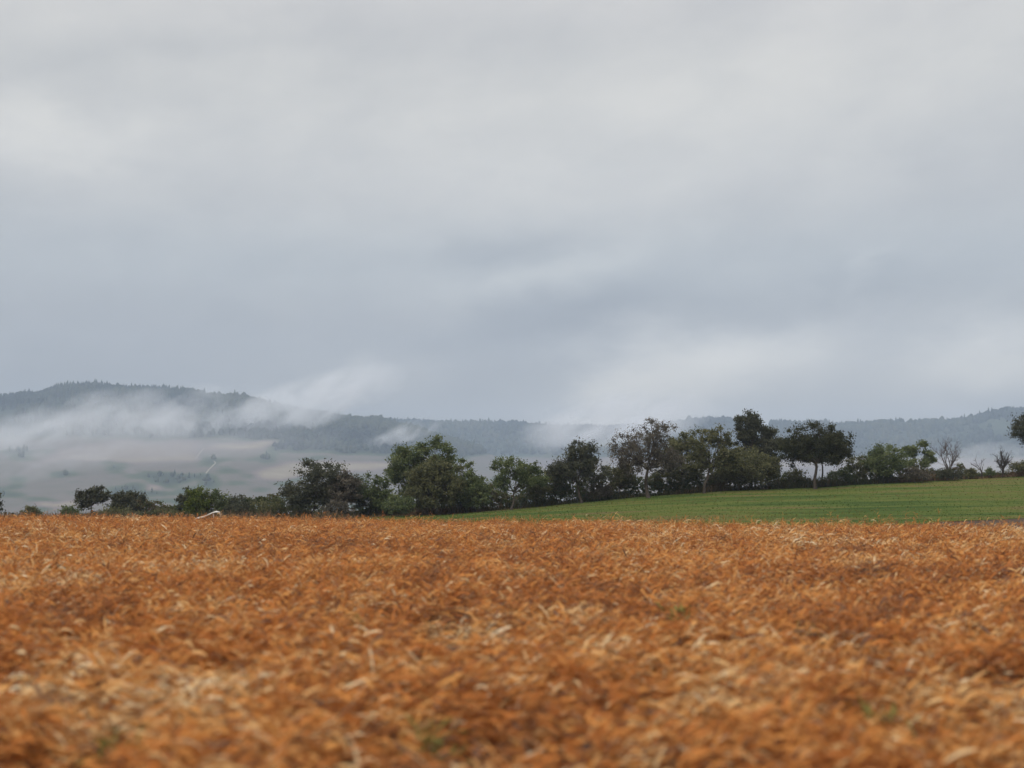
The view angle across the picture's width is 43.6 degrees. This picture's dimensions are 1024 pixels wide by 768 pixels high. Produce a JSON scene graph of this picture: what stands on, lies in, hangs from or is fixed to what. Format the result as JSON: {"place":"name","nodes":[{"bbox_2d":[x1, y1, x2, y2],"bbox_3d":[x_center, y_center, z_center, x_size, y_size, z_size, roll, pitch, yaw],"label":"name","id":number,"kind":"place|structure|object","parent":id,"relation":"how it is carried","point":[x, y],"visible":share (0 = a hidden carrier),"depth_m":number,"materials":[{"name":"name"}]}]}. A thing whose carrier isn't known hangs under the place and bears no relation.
{"place":"outdoors","nodes":[
{"label":"outdoors","id":0,"kind":"place"},
{"bbox_2d":[196,448,215,472],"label":"track","id":1,"kind":"structure","parent":0,"point":[208,460],"depth_m":2431.87,"materials":[{"name":"beige"}]},
{"bbox_2d":[0,379,571,515],"bbox_3d":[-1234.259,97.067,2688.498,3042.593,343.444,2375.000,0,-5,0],"label":"hill","id":2,"kind":"structure","parent":0,"point":[34,475],"depth_m":2831.86,"materials":[{"name":"grey"}]},
{"bbox_2d":[0,0,1023,425],"label":"sky","id":3,"kind":"structure","parent":0,"point":[606,212],"materials":[{"name":"grey"}]},
{"bbox_2d":[1,520,1023,767],"bbox_3d":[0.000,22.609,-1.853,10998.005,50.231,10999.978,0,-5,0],"label":"ground","id":4,"kind":"structure","parent":0,"point":[465,756],"depth_m":14.24,"materials":[{"name":"soil"}]},
{"bbox_2d":[0,491,4,513],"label":"hedgerow tree","id":5,"kind":"object","parent":4,"relation":"on","point":[1,508],"visible":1,"depth_m":126.75,"materials":[{"name":"green plant"}]},
{"bbox_2d":[17,504,44,515],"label":"hedgerow bush","id":6,"kind":"object","parent":4,"relation":"on","point":[31,509],"visible":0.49,"depth_m":124.12,"materials":[{"name":"green plant"}]},
{"bbox_2d":[57,504,79,514],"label":"hedgerow bush","id":7,"kind":"object","parent":4,"relation":"on","point":[70,508],"visible":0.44,"depth_m":125.60,"materials":[{"name":"green plant"}]},
{"bbox_2d":[70,484,111,510],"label":"hedgerow tree","id":8,"kind":"object","parent":4,"relation":"on","point":[91,498],"visible":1,"depth_m":128.33,"materials":[{"name":"green plant"}]},
{"bbox_2d":[90,503,141,515],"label":"hedgerow bush","id":9,"kind":"object","parent":4,"relation":"on","point":[125,512],"visible":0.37,"depth_m":122.55,"materials":[{"name":"green plant"}]},
{"bbox_2d":[106,489,148,511],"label":"hedgerow tree","id":10,"kind":"object","parent":4,"relation":"on","point":[122,498],"visible":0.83,"depth_m":129.09,"materials":[{"name":"green plant"}]},
{"bbox_2d":[143,503,177,515],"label":"hedgerow bush","id":11,"kind":"object","parent":4,"relation":"on","point":[169,512],"visible":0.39,"depth_m":126.50,"materials":[{"name":"green plant"}]},
{"bbox_2d":[174,486,200,510],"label":"hedgerow tree","id":12,"kind":"object","parent":4,"relation":"on","point":[181,498],"visible":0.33,"depth_m":131.79,"materials":[{"name":"green plant"}]},
{"bbox_2d":[181,484,210,515],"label":"hedgerow bush","id":13,"kind":"object","parent":4,"relation":"on","point":[198,494],"visible":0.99,"depth_m":124.96,"materials":[{"name":"green plant"}]},
{"bbox_2d":[195,511,220,518],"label":"pale branch","id":14,"kind":"object","parent":4,"relation":"on","point":[209,514],"visible":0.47,"depth_m":97.00,"materials":[{"name":"white wood"}]},
{"bbox_2d":[204,488,230,513],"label":"hedgerow bush","id":15,"kind":"object","parent":4,"relation":"on","point":[215,495],"visible":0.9,"depth_m":126.05,"materials":[{"name":"green plant"}]},
{"bbox_2d":[221,502,244,516],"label":"hedgerow bush","id":16,"kind":"object","parent":4,"relation":"on","point":[229,507],"visible":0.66,"depth_m":121.11,"materials":[{"name":"green plant"}]},
{"bbox_2d":[227,493,255,513],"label":"hedgerow bush","id":17,"kind":"object","parent":4,"relation":"on","point":[246,505],"visible":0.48,"depth_m":128.15,"materials":[{"name":"green plant"}]},
{"bbox_2d":[0,462,1016,515],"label":"scrub","id":18,"kind":"object","parent":4,"relation":"on","point":[504,502],"visible":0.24,"depth_m":136.51,"materials":[{"name":"green plant"}]},
{"bbox_2d":[0,509,1023,767],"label":"dry crop","id":19,"kind":"object","parent":4,"relation":"on","point":[320,669],"visible":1,"depth_m":17.99,"materials":[{"name":"orange plant"}]},
{"bbox_2d":[47,550,920,766],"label":"crop weeds","id":20,"kind":"object","parent":19,"relation":"on","point":[436,740],"visible":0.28,"depth_m":12.25,"materials":[{"name":"green plant"}]},
{"bbox_2d":[0,468,1023,521],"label":"undergrowth","id":21,"kind":"object","parent":4,"relation":"on","point":[825,482],"visible":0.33,"depth_m":135.44,"materials":[{"name":"green plant"}]},
{"bbox_2d":[538,518,1023,542],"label":"ploughed strip","id":22,"kind":"object","parent":4,"relation":"on","point":[998,521],"visible":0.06,"depth_m":87.25,"materials":[{"name":"soil"}]},
{"bbox_2d":[358,476,1023,527],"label":"meadow","id":23,"kind":"structure","parent":0,"point":[971,485],"depth_m":115.11,"materials":[{"name":"green plant"}]},
{"bbox_2d":[245,498,283,515],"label":"hedgerow bush","id":24,"kind":"object","parent":23,"relation":"on","point":[272,507],"visible":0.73,"depth_m":127.04,"materials":[{"name":"green plant"}]},
{"bbox_2d":[273,457,367,514],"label":"hedgerow tree","id":25,"kind":"object","parent":23,"relation":"on","point":[314,491],"visible":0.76,"depth_m":127.38,"materials":[{"name":"green plant"}]},
{"bbox_2d":[320,500,354,516],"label":"hedgerow bush","id":26,"kind":"object","parent":23,"relation":"on","point":[342,506],"visible":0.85,"depth_m":123.28,"materials":[{"name":"green plant"}]},
{"bbox_2d":[327,467,363,516],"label":"hedgerow tree","id":27,"kind":"object","parent":23,"relation":"on","point":[349,480],"visible":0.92,"depth_m":126.53,"materials":[{"name":"green plant"}]},
{"bbox_2d":[352,470,396,514],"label":"hedgerow tree","id":28,"kind":"object","parent":23,"relation":"on","point":[374,500],"visible":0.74,"depth_m":129.79,"materials":[{"name":"green plant"}]},
{"bbox_2d":[380,491,417,515],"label":"hedgerow bush","id":29,"kind":"object","parent":23,"relation":"on","point":[398,503],"visible":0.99,"depth_m":125.00,"materials":[{"name":"green plant"}]},
{"bbox_2d":[382,434,458,510],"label":"hedgerow tree","id":30,"kind":"object","parent":23,"relation":"on","point":[402,458],"visible":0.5,"depth_m":133.63,"materials":[{"name":"green plant"}]},
{"bbox_2d":[400,454,467,514],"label":"hedgerow tree","id":31,"kind":"object","parent":23,"relation":"on","point":[438,473],"visible":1,"depth_m":127.56,"materials":[{"name":"green plant"}]},
{"bbox_2d":[448,457,493,506],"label":"hedgerow tree","id":32,"kind":"object","parent":23,"relation":"on","point":[469,476],"visible":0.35,"depth_m":131.69,"materials":[{"name":"green plant"}]},
{"bbox_2d":[457,479,493,511],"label":"hedgerow bush","id":33,"kind":"object","parent":23,"relation":"on","point":[470,491],"visible":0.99,"depth_m":129.84,"materials":[{"name":"green plant"}]},
{"bbox_2d":[486,455,554,509],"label":"hedgerow tree","id":34,"kind":"object","parent":23,"relation":"on","point":[527,477],"visible":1,"depth_m":129.88,"materials":[{"name":"green plant"}]},
{"bbox_2d":[522,481,552,502],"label":"hedgerow bush","id":35,"kind":"object","parent":23,"relation":"on","point":[537,489],"visible":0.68,"depth_m":133.08,"materials":[{"name":"green plant"}]},
{"bbox_2d":[543,469,571,500],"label":"hedgerow tree","id":36,"kind":"object","parent":23,"relation":"on","point":[562,486],"visible":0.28,"depth_m":136.26,"materials":[{"name":"green plant"}]},
{"bbox_2d":[543,435,613,502],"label":"hedgerow tree","id":37,"kind":"object","parent":23,"relation":"on","point":[572,467],"visible":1,"depth_m":133.00,"materials":[{"name":"green plant"}]},
{"bbox_2d":[583,481,614,500],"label":"hedgerow bush","id":38,"kind":"object","parent":23,"relation":"on","point":[600,489],"visible":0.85,"depth_m":134.57,"materials":[{"name":"green plant"}]},
{"bbox_2d":[598,463,639,494],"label":"hedgerow tree","id":39,"kind":"object","parent":23,"relation":"on","point":[617,472],"visible":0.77,"depth_m":137.31,"materials":[{"name":"green plant"}]},
{"bbox_2d":[603,416,688,497],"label":"hedgerow tree","id":40,"kind":"object","parent":23,"relation":"on","point":[624,453],"visible":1,"depth_m":133.41,"materials":[{"name":"green plant"}]},
{"bbox_2d":[648,467,687,491],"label":"hedgerow bush","id":41,"kind":"object","parent":23,"relation":"on","point":[656,478],"visible":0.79,"depth_m":139.78,"materials":[{"name":"green plant"}]},
{"bbox_2d":[659,430,706,483],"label":"hedgerow tree","id":42,"kind":"object","parent":23,"relation":"on","point":[679,443],"visible":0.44,"depth_m":140.61,"materials":[{"name":"green plant"}]},
{"bbox_2d":[683,423,749,492],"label":"hedgerow tree","id":43,"kind":"object","parent":23,"relation":"on","point":[702,456],"visible":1,"depth_m":136.64,"materials":[{"name":"green plant"}]},
{"bbox_2d":[703,472,733,485],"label":"hedgerow bush","id":44,"kind":"object","parent":23,"relation":"on","point":[715,477],"visible":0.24,"depth_m":141.97,"materials":[{"name":"green plant"}]},
{"bbox_2d":[712,445,786,488],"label":"hedgerow tree","id":45,"kind":"object","parent":23,"relation":"on","point":[759,468],"visible":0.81,"depth_m":139.71,"materials":[{"name":"green plant"}]},
{"bbox_2d":[732,408,781,483],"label":"hedgerow tree","id":46,"kind":"object","parent":23,"relation":"on","point":[747,436],"visible":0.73,"depth_m":148.24,"materials":[{"name":"green plant"}]},
{"bbox_2d":[782,467,809,484],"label":"hedgerow bush","id":47,"kind":"object","parent":23,"relation":"on","point":[796,474],"visible":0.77,"depth_m":144.49,"materials":[{"name":"green plant"}]},
{"bbox_2d":[771,420,856,488],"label":"hedgerow tree","id":48,"kind":"object","parent":23,"relation":"on","point":[825,445],"visible":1,"depth_m":138.79,"materials":[{"name":"green plant"}]},
{"bbox_2d":[804,457,845,480],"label":"hedgerow tree","id":49,"kind":"object","parent":23,"relation":"on","point":[826,464],"visible":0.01,"depth_m":146.56,"materials":[{"name":"green plant"}]},
{"bbox_2d":[820,467,855,484],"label":"hedgerow bush","id":50,"kind":"object","parent":23,"relation":"on","point":[840,474],"visible":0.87,"depth_m":144.70,"materials":[{"name":"green plant"}]},
{"bbox_2d":[844,454,868,482],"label":"hedgerow bush","id":51,"kind":"object","parent":23,"relation":"on","point":[857,466],"visible":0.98,"depth_m":144.60,"materials":[{"name":"green plant"}]},
{"bbox_2d":[855,442,914,482],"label":"hedgerow bush","id":52,"kind":"object","parent":23,"relation":"on","point":[879,461],"visible":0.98,"depth_m":143.57,"materials":[{"name":"green plant"}]},
{"bbox_2d":[892,465,935,482],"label":"hedgerow bush","id":53,"kind":"object","parent":23,"relation":"on","point":[917,473],"visible":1,"depth_m":142.51,"materials":[{"name":"green plant"}]},
{"bbox_2d":[899,439,937,469],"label":"hedgerow tree","id":54,"kind":"object","parent":23,"relation":"on","point":[928,458],"visible":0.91,"depth_m":146.21,"materials":[{"name":"green plant"}]},
{"bbox_2d":[931,437,961,479],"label":"bare tree","id":55,"kind":"object","parent":23,"relation":"on","point":[952,456],"visible":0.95,"depth_m":146.45,"materials":[{"name":"grey plant"}]},
{"bbox_2d":[935,465,963,480],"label":"hedgerow bush","id":56,"kind":"object","parent":23,"relation":"on","point":[949,474],"visible":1,"depth_m":144.14,"materials":[{"name":"green plant"}]},
{"bbox_2d":[963,468,978,478],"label":"hedgerow bush","id":57,"kind":"object","parent":23,"relation":"on","point":[968,472],"visible":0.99,"depth_m":147.22,"materials":[{"name":"green plant"}]},
{"bbox_2d":[971,458,984,476],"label":"bare tree","id":58,"kind":"object","parent":23,"relation":"on","point":[979,468],"visible":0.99,"depth_m":148.03,"materials":[{"name":"grey plant"}]},
{"bbox_2d":[984,466,995,476],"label":"hedgerow bush","id":59,"kind":"object","parent":23,"relation":"on","point":[988,471],"visible":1,"depth_m":147.98,"materials":[{"name":"green plant"}]},
{"bbox_2d":[993,445,1013,477],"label":"bare tree","id":60,"kind":"object","parent":23,"relation":"on","point":[1002,465],"visible":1,"depth_m":148.55,"materials":[{"name":"grey plant"}]},
{"bbox_2d":[1005,412,1023,444],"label":"hedgerow tree","id":61,"kind":"object","parent":23,"relation":"on","point":[1017,426],"visible":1,"depth_m":148.72,"materials":[{"name":"green plant"}]},
{"bbox_2d":[1006,459,1023,476],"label":"hedgerow bush","id":62,"kind":"object","parent":23,"relation":"on","point":[1017,466],"visible":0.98,"depth_m":149.20,"materials":[{"name":"green plant"}]},
{"bbox_2d":[388,406,1023,498],"bbox_3d":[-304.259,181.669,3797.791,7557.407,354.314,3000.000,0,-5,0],"label":"ridge","id":63,"kind":"structure","parent":0,"point":[456,428],"depth_m":4026.85,"materials":[{"name":"grey"}]}
]}

